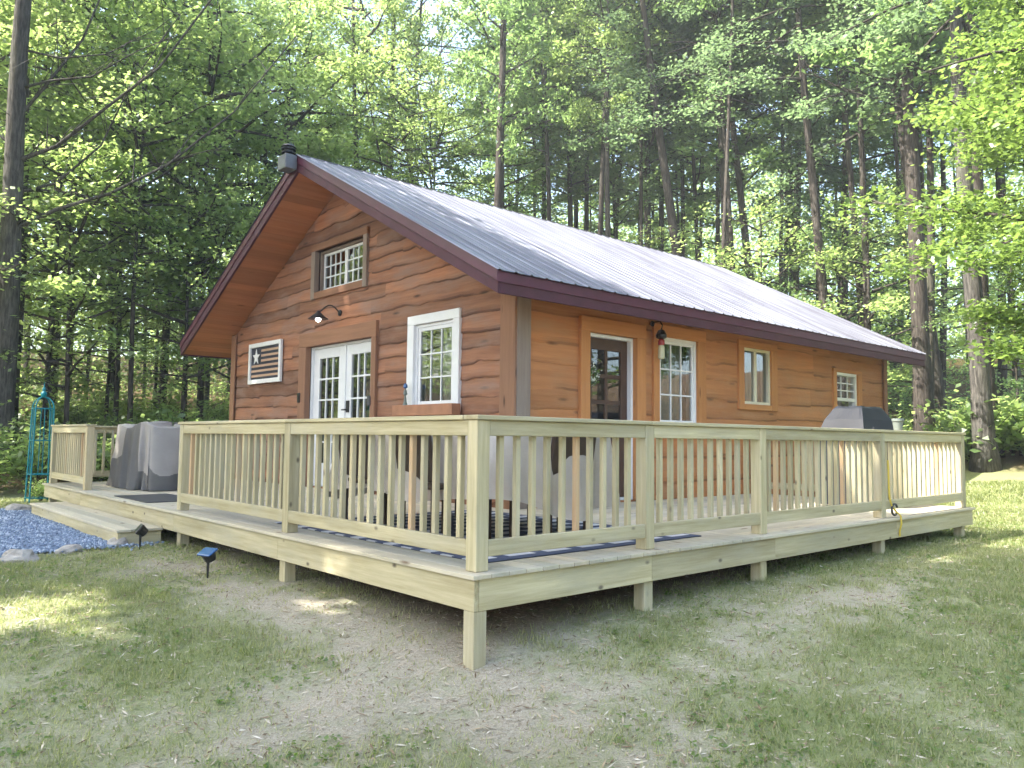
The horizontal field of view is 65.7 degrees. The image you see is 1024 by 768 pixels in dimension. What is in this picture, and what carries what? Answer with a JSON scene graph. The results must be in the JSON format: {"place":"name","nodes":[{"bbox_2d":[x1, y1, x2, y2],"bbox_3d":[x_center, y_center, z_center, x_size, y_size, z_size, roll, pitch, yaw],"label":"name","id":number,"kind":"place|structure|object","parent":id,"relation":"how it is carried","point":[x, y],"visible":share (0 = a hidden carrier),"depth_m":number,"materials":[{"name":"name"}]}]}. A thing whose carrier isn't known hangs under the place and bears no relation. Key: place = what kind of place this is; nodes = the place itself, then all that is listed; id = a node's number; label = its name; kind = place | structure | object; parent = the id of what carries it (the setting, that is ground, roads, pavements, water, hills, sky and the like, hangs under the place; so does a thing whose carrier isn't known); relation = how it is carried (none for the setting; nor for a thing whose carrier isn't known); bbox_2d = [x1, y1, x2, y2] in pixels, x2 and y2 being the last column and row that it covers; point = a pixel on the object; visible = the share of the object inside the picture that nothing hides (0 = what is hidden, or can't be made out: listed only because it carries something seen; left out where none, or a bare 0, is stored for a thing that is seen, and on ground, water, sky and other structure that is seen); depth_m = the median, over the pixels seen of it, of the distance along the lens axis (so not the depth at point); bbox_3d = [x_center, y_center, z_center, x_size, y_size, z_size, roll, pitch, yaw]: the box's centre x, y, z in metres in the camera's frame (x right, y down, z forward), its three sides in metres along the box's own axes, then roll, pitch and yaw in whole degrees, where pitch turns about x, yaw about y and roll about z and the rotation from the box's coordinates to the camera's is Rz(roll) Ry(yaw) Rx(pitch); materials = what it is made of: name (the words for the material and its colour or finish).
{"place":"outdoors","nodes":[
{"label":"outdoors","id":0,"kind":"place"},
{"bbox_2d":[0,348,1023,767],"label":"ground","id":1,"kind":"structure","parent":0,"point":[326,702],"depth_m":4.61,"materials":[{"name":"beige soil"}]},
{"bbox_2d":[24,382,54,502],"bbox_3d":[-7.961,0.976,13.421,0.356,2.040,0.353,4,-5,-42],"label":"garden obelisk","id":2,"kind":"object","parent":1,"relation":"on","point":[44,395],"visible":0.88,"depth_m":13.40,"materials":[{"name":"teal metal"}]},
{"bbox_2d":[0,197,79,404],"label":"young tree","id":3,"kind":"object","parent":1,"relation":"on","point":[34,257],"visible":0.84,"depth_m":16.64,"materials":[{"name":"green plant"}]},
{"bbox_2d":[0,412,102,493],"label":"shrub","id":4,"kind":"object","parent":1,"relation":"on","point":[17,465],"visible":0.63,"depth_m":14.95,"materials":[{"name":"green plant"}]},
{"bbox_2d":[0,0,106,445],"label":"tree","id":5,"kind":"object","parent":1,"relation":"on","point":[21,315],"visible":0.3,"depth_m":19.66,"materials":[{"name":"brown plant"}]},
{"bbox_2d":[0,0,133,303],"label":"tree","id":6,"kind":"object","parent":1,"relation":"on","point":[38,16],"visible":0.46,"depth_m":19.55,"materials":[{"name":"green plant"}]},
{"bbox_2d":[0,507,163,561],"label":"gravel","id":7,"kind":"structure","parent":1,"relation":"on","point":[31,521],"depth_m":8.86,"materials":[{"name":"grey gravel"}]},
{"bbox_2d":[0,112,185,445],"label":"young tree","id":8,"kind":"object","parent":1,"relation":"on","point":[84,386],"visible":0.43,"depth_m":20.02,"materials":[{"name":"green plant"}]},
{"bbox_2d":[30,502,162,545],"bbox_3d":[-5.363,1.745,9.998,0.465,0.226,4.230,4,-5,-42],"label":"deck step","id":9,"kind":"object","parent":1,"relation":"on","point":[100,524],"visible":0.76,"depth_m":9.32,"materials":[{"name":"brown wood"}]},
{"bbox_2d":[0,133,199,424],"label":"young tree","id":10,"kind":"object","parent":1,"relation":"on","point":[69,287],"visible":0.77,"depth_m":18.53,"materials":[{"name":"green plant"}]},
{"bbox_2d":[0,0,200,422],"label":"tree","id":11,"kind":"object","parent":1,"relation":"on","point":[102,90],"visible":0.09,"depth_m":22.57,"materials":[{"name":"green plant"}]},
{"bbox_2d":[20,209,199,424],"bbox_3d":[-11.429,-1.620,22.060,5.490,6.397,6.263,-1,-4,26],"label":"young tree","id":12,"kind":"object","parent":1,"relation":"on","point":[124,308],"visible":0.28,"depth_m":21.53,"materials":[{"name":"green plant"}]},
{"bbox_2d":[0,33,267,423],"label":"tree","id":13,"kind":"object","parent":1,"relation":"on","point":[128,82],"visible":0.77,"depth_m":19.66,"materials":[{"name":"green plant"}]},
{"bbox_2d":[0,0,277,404],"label":"tree","id":14,"kind":"object","parent":1,"relation":"on","point":[82,137],"visible":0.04,"depth_m":25.63,"materials":[{"name":"green plant"}]},
{"bbox_2d":[0,0,283,434],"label":"tree","id":15,"kind":"object","parent":1,"relation":"on","point":[44,113],"visible":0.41,"depth_m":20.85,"materials":[{"name":"green plant"}]},
{"bbox_2d":[0,0,295,466],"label":"tree","id":16,"kind":"object","parent":1,"relation":"on","point":[15,157],"visible":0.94,"depth_m":17.11,"materials":[{"name":"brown plant"}]},
{"bbox_2d":[46,122,261,421],"bbox_3d":[-8.725,-2.333,21.181,6.025,8.528,6.760,4,-5,-42],"label":"young tree","id":17,"kind":"object","parent":1,"relation":"on","point":[184,376],"visible":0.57,"depth_m":20.55,"materials":[{"name":"green plant"}]},
{"bbox_2d":[98,220,236,416],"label":"young tree","id":18,"kind":"object","parent":1,"relation":"on","point":[171,329],"visible":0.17,"depth_m":23.20,"materials":[{"name":"green plant"}]},
{"bbox_2d":[36,0,345,419],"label":"tree","id":19,"kind":"object","parent":1,"relation":"on","point":[216,33],"visible":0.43,"depth_m":21.37,"materials":[{"name":"green plant"}]},
{"bbox_2d":[94,0,288,418],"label":"forest tree","id":20,"kind":"object","parent":1,"relation":"on","point":[166,332],"visible":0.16,"depth_m":24.41,"materials":[{"name":"green plant"}]},
{"bbox_2d":[142,154,280,396],"bbox_3d":[-7.341,-2.016,22.163,4.885,8.229,5.383,4,-5,-42],"label":"young tree","id":21,"kind":"object","parent":1,"relation":"on","point":[171,311],"visible":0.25,"depth_m":21.68,"materials":[{"name":"green plant"}]},
{"bbox_2d":[201,0,327,203],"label":"forest tree","id":22,"kind":"object","parent":1,"relation":"on","point":[267,128],"visible":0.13,"depth_m":27.45,"materials":[{"name":"green plant"}]},
{"bbox_2d":[128,0,436,286],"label":"tree","id":23,"kind":"object","parent":1,"relation":"on","point":[347,72],"visible":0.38,"depth_m":25.12,"materials":[{"name":"green plant"}]},
{"bbox_2d":[292,0,447,168],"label":"forest tree","id":24,"kind":"object","parent":1,"relation":"on","point":[393,8],"visible":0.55,"depth_m":27.27,"materials":[{"name":"green plant"}]},
{"bbox_2d":[334,0,445,176],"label":"tree","id":25,"kind":"object","parent":1,"relation":"on","point":[420,25],"visible":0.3,"depth_m":30.12,"materials":[{"name":"green plant"}]},
{"bbox_2d":[321,41,480,188],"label":"tree","id":26,"kind":"object","parent":1,"relation":"on","point":[422,165],"visible":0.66,"depth_m":25.53,"materials":[{"name":"green plant"}]},
{"bbox_2d":[331,0,487,182],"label":"forest tree","id":27,"kind":"object","parent":1,"relation":"on","point":[429,41],"visible":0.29,"depth_m":30.13,"materials":[{"name":"green plant"}]},
{"bbox_2d":[343,69,516,207],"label":"tree","id":28,"kind":"object","parent":1,"relation":"on","point":[433,151],"visible":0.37,"depth_m":28.31,"materials":[{"name":"green plant"}]},
{"bbox_2d":[365,0,496,196],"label":"forest tree","id":29,"kind":"object","parent":1,"relation":"on","point":[449,55],"visible":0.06,"depth_m":42.97,"materials":[{"name":"green plant"}]},
{"bbox_2d":[354,70,513,199],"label":"tree","id":30,"kind":"object","parent":1,"relation":"on","point":[480,189],"visible":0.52,"depth_m":27.60,"materials":[{"name":"green plant"}]},
{"bbox_2d":[439,0,572,211],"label":"forest tree","id":31,"kind":"object","parent":1,"relation":"on","point":[486,86],"visible":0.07,"depth_m":32.91,"materials":[{"name":"green plant"}]},
{"bbox_2d":[42,480,975,669],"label":"wooden deck","id":32,"kind":"structure","parent":1,"relation":"on","point":[450,581],"depth_m":6.33,"materials":[{"name":"brown wood"}]},
{"bbox_2d":[49,424,96,489],"bbox_3d":[-6.790,1.099,12.213,0.143,0.948,2.201,4,-5,-42],"label":"deck railing","id":33,"kind":"object","parent":32,"relation":"on","point":[72,453],"visible":1,"depth_m":12.06,"materials":[{"name":"brown wood"}]},
{"bbox_2d":[106,421,229,490],"bbox_3d":[-5.243,1.079,12.246,1.528,1.005,1.910,4,-5,-42],"label":"furniture cover","id":34,"kind":"object","parent":32,"relation":"on","point":[144,454],"visible":0.53,"depth_m":11.48,"materials":[{"name":"grey fabric"}]},
{"bbox_2d":[177,415,467,555],"bbox_3d":[-1.911,0.777,6.769,0.143,0.948,5.011,4,-5,-42],"label":"deck railing","id":35,"kind":"object","parent":32,"relation":"on","point":[195,485],"visible":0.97,"depth_m":6.25,"materials":[{"name":"brown wood"}]},
{"bbox_2d":[275,510,700,562],"bbox_3d":[-0.301,1.285,7.034,2.400,0.008,3.030,4,-5,-42],"label":"outdoor rug","id":36,"kind":"object","parent":32,"relation":"on","point":[538,528],"visible":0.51,"depth_m":6.55,"materials":[{"name":"grey fabric"}]},
{"bbox_2d":[395,435,443,533],"bbox_3d":[-0.605,0.798,6.340,0.548,0.860,0.480,4,-5,-42],"label":"patio chair","id":37,"kind":"object","parent":36,"relation":"on","point":[430,458],"visible":0.12,"depth_m":6.13,"materials":[{"name":"brown wicker"}]},
{"bbox_2d":[329,435,619,520],"bbox_3d":[-0.409,0.716,7.187,1.982,0.804,2.860,4,-5,-42],"label":"cover","id":38,"kind":"object","parent":37,"relation":"on","point":[508,462],"visible":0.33,"depth_m":6.10,"materials":[{"name":"beige"}]},
{"bbox_2d":[509,437,595,536],"bbox_3d":[0.324,0.812,6.387,0.480,0.860,0.548,4,-5,-42],"label":"patio chair","id":39,"kind":"object","parent":36,"relation":"on","point":[555,451],"visible":0.06,"depth_m":6.17,"materials":[{"name":"brown wicker"}]},
{"bbox_2d":[464,415,965,572],"bbox_3d":[2.762,0.882,7.519,8.109,0.948,0.143,4,-5,-42],"label":"deck railing","id":40,"kind":"object","parent":32,"relation":"on","point":[937,472],"visible":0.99,"depth_m":6.33,"materials":[{"name":"brown wood"}]},
{"bbox_2d":[820,406,898,504],"bbox_3d":[4.520,0.923,10.285,1.095,1.262,0.661,4,-5,-42],"label":"covered grill","id":41,"kind":"object","parent":32,"relation":"on","point":[860,417],"visible":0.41,"depth_m":10.06,"materials":[{"name":"grey fabric"}]},
{"bbox_2d":[452,0,566,207],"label":"tree","id":42,"kind":"object","parent":1,"relation":"on","point":[501,8],"visible":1,"depth_m":23.34,"materials":[{"name":"green plant"}]},
{"bbox_2d":[0,506,1023,767],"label":"dry debris","id":43,"kind":"object","parent":1,"relation":"on","point":[508,660],"visible":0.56,"depth_m":4.73,"materials":[{"name":"beige plant"}]},
{"bbox_2d":[0,73,1023,383],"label":"distant wood","id":44,"kind":"object","parent":1,"relation":"on","point":[1012,183],"visible":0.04,"depth_m":45.09,"materials":[{"name":"green plant"}]},
{"bbox_2d":[0,354,1023,480],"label":"undergrowth","id":45,"kind":"object","parent":1,"relation":"on","point":[904,396],"visible":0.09,"depth_m":26.68,"materials":[{"name":"green plant"}]},
{"bbox_2d":[0,519,1023,767],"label":"lawn weeds","id":46,"kind":"object","parent":1,"relation":"on","point":[266,765],"visible":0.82,"depth_m":4.51,"materials":[{"name":"green plant"}]},
{"bbox_2d":[431,0,625,222],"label":"forest tree","id":47,"kind":"object","parent":1,"relation":"on","point":[485,144],"visible":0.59,"depth_m":27.75,"materials":[{"name":"green plant"}]},
{"bbox_2d":[458,13,610,222],"bbox_3d":[0.771,-7.292,32.522,6.130,18.004,5.793,2,-4,-23],"label":"tree","id":48,"kind":"object","parent":1,"relation":"on","point":[516,109],"visible":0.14,"depth_m":32.04,"materials":[{"name":"green plant"}]},
{"bbox_2d":[473,0,600,219],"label":"forest tree","id":49,"kind":"object","parent":1,"relation":"on","point":[542,153],"visible":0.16,"depth_m":30.64,"materials":[{"name":"green plant"}]},
{"bbox_2d":[469,0,620,220],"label":"slender tree","id":50,"kind":"object","parent":1,"relation":"on","point":[548,144],"visible":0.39,"depth_m":28.18,"materials":[{"name":"green plant"}]},
{"bbox_2d":[179,143,925,508],"bbox_3d":[0.846,-0.466,15.485,11.482,5.724,9.450,4,-5,-42],"label":"log cabin","id":51,"kind":"object","parent":1,"relation":"on","point":[539,317],"visible":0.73,"depth_m":11.90,"materials":[{"name":"brown wood"}]},
{"bbox_2d":[248,339,282,384],"bbox_3d":[-4.403,-0.384,14.129,0.045,0.735,1.310,4,-5,-42],"label":"flag plaque","id":52,"kind":"object","parent":51,"relation":"attached to","point":[265,359],"visible":1,"depth_m":14.10,"materials":[{"name":"white paint"}]},
{"bbox_2d":[297,320,378,492],"bbox_3d":[-2.678,0.367,12.274,0.213,2.470,2.365,4,-5,-42],"label":"french door","id":53,"kind":"structure","parent":51,"relation":"in","point":[346,351],"depth_m":12.37,"materials":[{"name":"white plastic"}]},
{"bbox_2d":[310,226,369,299],"bbox_3d":[-2.650,-1.852,12.433,0.203,0.900,1.720,4,-5,-42],"label":"window","id":54,"kind":"structure","parent":51,"relation":"in","point":[347,286],"depth_m":12.48,"materials":[{"name":"white plastic"}]},
{"bbox_2d":[392,403,460,415],"bbox_3d":[-1.129,0.337,10.279,0.140,0.140,1.320,4,-5,-42],"label":"planter box","id":55,"kind":"object","parent":51,"relation":"attached to","point":[429,409],"visible":1,"depth_m":10.13,"materials":[{"name":"brown wood"}]},
{"bbox_2d":[406,308,461,411],"bbox_3d":[-0.977,-0.260,10.421,0.203,1.345,1.145,4,-5,-42],"label":"window","id":56,"kind":"structure","parent":51,"relation":"in","point":[418,326],"depth_m":10.50,"materials":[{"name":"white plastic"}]},
{"bbox_2d":[578,315,645,499],"bbox_3d":[1.268,0.343,10.333,1.280,2.340,0.200,4,-5,-42],"label":"side door","id":57,"kind":"structure","parent":51,"relation":"in","point":[632,352],"depth_m":10.51,"materials":[{"name":"wood"}]},
{"bbox_2d":[661,345,678,420],"bbox_3d":[2.293,0.126,11.519,0.540,1.600,0.065,4,-5,-42],"label":"curtain","id":58,"kind":"object","parent":51,"relation":"hanging from","point":[674,386],"visible":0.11,"depth_m":11.53,"materials":[{"name":"fabric"}]},
{"bbox_2d":[652,323,706,422],"bbox_3d":[2.341,-0.045,11.321,1.230,1.515,0.185,4,-5,-42],"label":"window","id":59,"kind":"structure","parent":51,"relation":"in","point":[696,406],"depth_m":11.48,"materials":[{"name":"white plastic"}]},
{"bbox_2d":[737,339,777,411],"bbox_3d":[3.880,-0.120,12.708,1.140,1.090,0.180,4,-5,-42],"label":"window","id":60,"kind":"structure","parent":51,"relation":"in","point":[769,361],"depth_m":12.71,"materials":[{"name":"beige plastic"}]},
{"bbox_2d":[832,368,862,409],"bbox_3d":[6.169,0.217,14.740,1.130,0.950,0.180,4,-5,-42],"label":"window","id":61,"kind":"structure","parent":51,"relation":"in","point":[853,383],"depth_m":14.84,"materials":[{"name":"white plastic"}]},
{"bbox_2d":[467,0,685,226],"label":"tree","id":62,"kind":"object","parent":1,"relation":"on","point":[585,154],"visible":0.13,"depth_m":30.27,"materials":[{"name":"green plant"}]},
{"bbox_2d":[516,12,655,230],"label":"tree","id":63,"kind":"object","parent":1,"relation":"on","point":[586,206],"visible":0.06,"depth_m":31.42,"materials":[{"name":"green plant"}]},
{"bbox_2d":[535,0,680,236],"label":"slender tree","id":64,"kind":"object","parent":1,"relation":"on","point":[609,39],"visible":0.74,"depth_m":24.34,"materials":[{"name":"green plant"}]},
{"bbox_2d":[541,0,675,234],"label":"slender tree","id":65,"kind":"object","parent":1,"relation":"on","point":[635,15],"visible":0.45,"depth_m":25.79,"materials":[{"name":"green plant"}]},
{"bbox_2d":[548,0,714,249],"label":"forest tree","id":66,"kind":"object","parent":1,"relation":"on","point":[595,172],"visible":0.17,"depth_m":30.07,"materials":[{"name":"green plant"}]},
{"bbox_2d":[582,0,685,245],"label":"slender tree","id":67,"kind":"object","parent":1,"relation":"on","point":[664,90],"visible":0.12,"depth_m":26.09,"materials":[{"name":"green plant"}]},
{"bbox_2d":[561,0,758,255],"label":"tree","id":68,"kind":"object","parent":1,"relation":"on","point":[660,144],"visible":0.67,"depth_m":23.94,"materials":[{"name":"green plant"}]},
{"bbox_2d":[576,0,763,247],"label":"tree","id":69,"kind":"object","parent":1,"relation":"on","point":[647,209],"visible":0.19,"depth_m":27.85,"materials":[{"name":"green plant"}]},
{"bbox_2d":[577,1,778,250],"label":"tree","id":70,"kind":"object","parent":1,"relation":"on","point":[662,213],"visible":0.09,"depth_m":30.98,"materials":[{"name":"green plant"}]},
{"bbox_2d":[555,3,817,260],"bbox_3d":[6.001,-8.202,27.467,9.152,19.689,6.841,1,-4,-4],"label":"forest tree","id":71,"kind":"object","parent":1,"relation":"on","point":[696,176],"visible":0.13,"depth_m":27.76,"materials":[{"name":"green plant"}]},
{"bbox_2d":[653,0,735,272],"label":"slender tree","id":72,"kind":"object","parent":1,"relation":"on","point":[713,4],"visible":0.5,"depth_m":22.94,"materials":[{"name":"brown plant"}]},
{"bbox_2d":[603,0,820,269],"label":"tree","id":73,"kind":"object","parent":1,"relation":"on","point":[673,112],"visible":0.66,"depth_m":23.01,"materials":[{"name":"green plant"}]},
{"bbox_2d":[624,0,808,260],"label":"forest tree","id":74,"kind":"object","parent":1,"relation":"on","point":[710,241],"visible":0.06,"depth_m":33.62,"materials":[{"name":"green plant"}]},
{"bbox_2d":[710,0,765,267],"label":"slender tree","id":75,"kind":"object","parent":1,"relation":"on","point":[724,224],"visible":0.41,"depth_m":21.71,"materials":[{"name":"brown plant"}]},
{"bbox_2d":[653,0,844,278],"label":"tree","id":76,"kind":"object","parent":1,"relation":"on","point":[736,164],"visible":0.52,"depth_m":23.72,"materials":[{"name":"green plant"}]},
{"bbox_2d":[669,195,851,311],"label":"young tree","id":77,"kind":"object","parent":1,"relation":"on","point":[728,251],"visible":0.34,"depth_m":21.52,"materials":[{"name":"green plant"}]},
{"bbox_2d":[731,0,833,292],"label":"slender tree","id":78,"kind":"object","parent":1,"relation":"on","point":[786,73],"visible":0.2,"depth_m":24.37,"materials":[{"name":"green plant"}]},
{"bbox_2d":[676,0,900,309],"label":"tree","id":79,"kind":"object","parent":1,"relation":"on","point":[797,5],"visible":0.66,"depth_m":20.78,"materials":[{"name":"green plant"}]},
{"bbox_2d":[705,0,891,297],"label":"forest tree","id":80,"kind":"object","parent":1,"relation":"on","point":[833,171],"visible":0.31,"depth_m":24.87,"materials":[{"name":"green plant"}]},
{"bbox_2d":[728,0,889,303],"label":"forest tree","id":81,"kind":"object","parent":1,"relation":"on","point":[839,117],"visible":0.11,"depth_m":28.01,"materials":[{"name":"green plant"}]},
{"bbox_2d":[783,0,868,326],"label":"slender tree","id":82,"kind":"object","parent":1,"relation":"on","point":[851,186],"visible":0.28,"depth_m":22.08,"materials":[{"name":"brown plant"}]},
{"bbox_2d":[739,193,951,342],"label":"young tree","id":83,"kind":"object","parent":1,"relation":"on","point":[831,296],"visible":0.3,"depth_m":21.59,"materials":[{"name":"green plant"}]},
{"bbox_2d":[756,207,939,339],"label":"young tree","id":84,"kind":"object","parent":1,"relation":"on","point":[809,284],"visible":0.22,"depth_m":26.32,"materials":[{"name":"green plant"}]},
{"bbox_2d":[823,0,879,328],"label":"slender tree","id":85,"kind":"object","parent":1,"relation":"on","point":[862,173],"visible":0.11,"depth_m":20.18,"materials":[{"name":"brown plant"}]},
{"bbox_2d":[760,37,953,270],"bbox_3d":[11.868,-8.063,28.160,6.437,18.054,8.509,4,-5,-42],"label":"tree","id":86,"kind":"object","parent":1,"relation":"on","point":[888,161],"visible":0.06,"depth_m":28.06,"materials":[{"name":"green plant"}]},
{"bbox_2d":[739,12,988,238],"bbox_3d":[13.220,-9.323,30.660,9.590,20.020,7.167,-1,-4,23],"label":"forest tree","id":87,"kind":"object","parent":1,"relation":"on","point":[866,169],"visible":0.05,"depth_m":30.91,"materials":[{"name":"green plant"}]},
{"bbox_2d":[757,0,1023,431],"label":"tree","id":88,"kind":"object","parent":1,"relation":"on","point":[939,392],"visible":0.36,"depth_m":19.81,"materials":[{"name":"green plant"}]},
{"bbox_2d":[794,0,997,447],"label":"tree","id":89,"kind":"object","parent":1,"relation":"on","point":[922,382],"visible":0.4,"depth_m":18.48,"materials":[{"name":"brown plant"}]},
{"bbox_2d":[774,171,1023,429],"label":"young tree","id":90,"kind":"object","parent":1,"relation":"on","point":[896,190],"visible":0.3,"depth_m":21.44,"materials":[{"name":"green plant"}]},
{"bbox_2d":[790,212,1009,395],"bbox_3d":[9.229,-1.409,19.745,5.548,5.942,4.866,4,-5,-42],"label":"young tree","id":91,"kind":"object","parent":1,"relation":"on","point":[826,257],"visible":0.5,"depth_m":19.73,"materials":[{"name":"green plant"}]},
{"bbox_2d":[794,0,1013,472],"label":"tree","id":92,"kind":"object","parent":1,"relation":"on","point":[980,391],"visible":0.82,"depth_m":15.70,"materials":[{"name":"brown plant"}]},
{"bbox_2d":[823,0,1023,367],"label":"tree","id":93,"kind":"object","parent":1,"relation":"on","point":[989,117],"visible":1,"depth_m":11.03,"materials":[{"name":"green plant"}]},
{"bbox_2d":[924,0,934,398],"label":"slender tree","id":94,"kind":"object","parent":1,"relation":"on","point":[931,270],"visible":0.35,"depth_m":18.98,"materials":[{"name":"brown plant"}]},
{"bbox_2d":[847,0,1022,457],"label":"tree","id":95,"kind":"object","parent":1,"relation":"on","point":[978,183],"visible":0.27,"depth_m":17.17,"materials":[{"name":"green plant"}]},
{"bbox_2d":[856,0,1023,334],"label":"tree","id":96,"kind":"object","parent":1,"relation":"on","point":[930,250],"visible":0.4,"depth_m":13.71,"materials":[{"name":"green plant"}]},
{"bbox_2d":[906,381,1023,462],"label":"shrub","id":97,"kind":"object","parent":1,"relation":"on","point":[965,425],"visible":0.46,"depth_m":15.83,"materials":[{"name":"green plant"}]},
{"bbox_2d":[916,249,1023,455],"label":"tree","id":98,"kind":"object","parent":1,"relation":"on","point":[1016,383],"visible":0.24,"depth_m":16.62,"materials":[{"name":"green plant"}]},
{"bbox_2d":[991,377,1023,454],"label":"shrub","id":99,"kind":"object","parent":1,"relation":"on","point":[1013,432],"visible":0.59,"depth_m":15.68,"materials":[{"name":"green plant"}]},
{"bbox_2d":[0,479,1023,767],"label":"lawn grass","id":100,"kind":"structure","parent":0,"point":[996,529],"depth_m":5.07,"materials":[{"name":"green plant"}]},
{"bbox_2d":[0,0,1023,358],"label":"sky","id":101,"kind":"structure","parent":0,"point":[433,29],"materials":[{"name":"white"}]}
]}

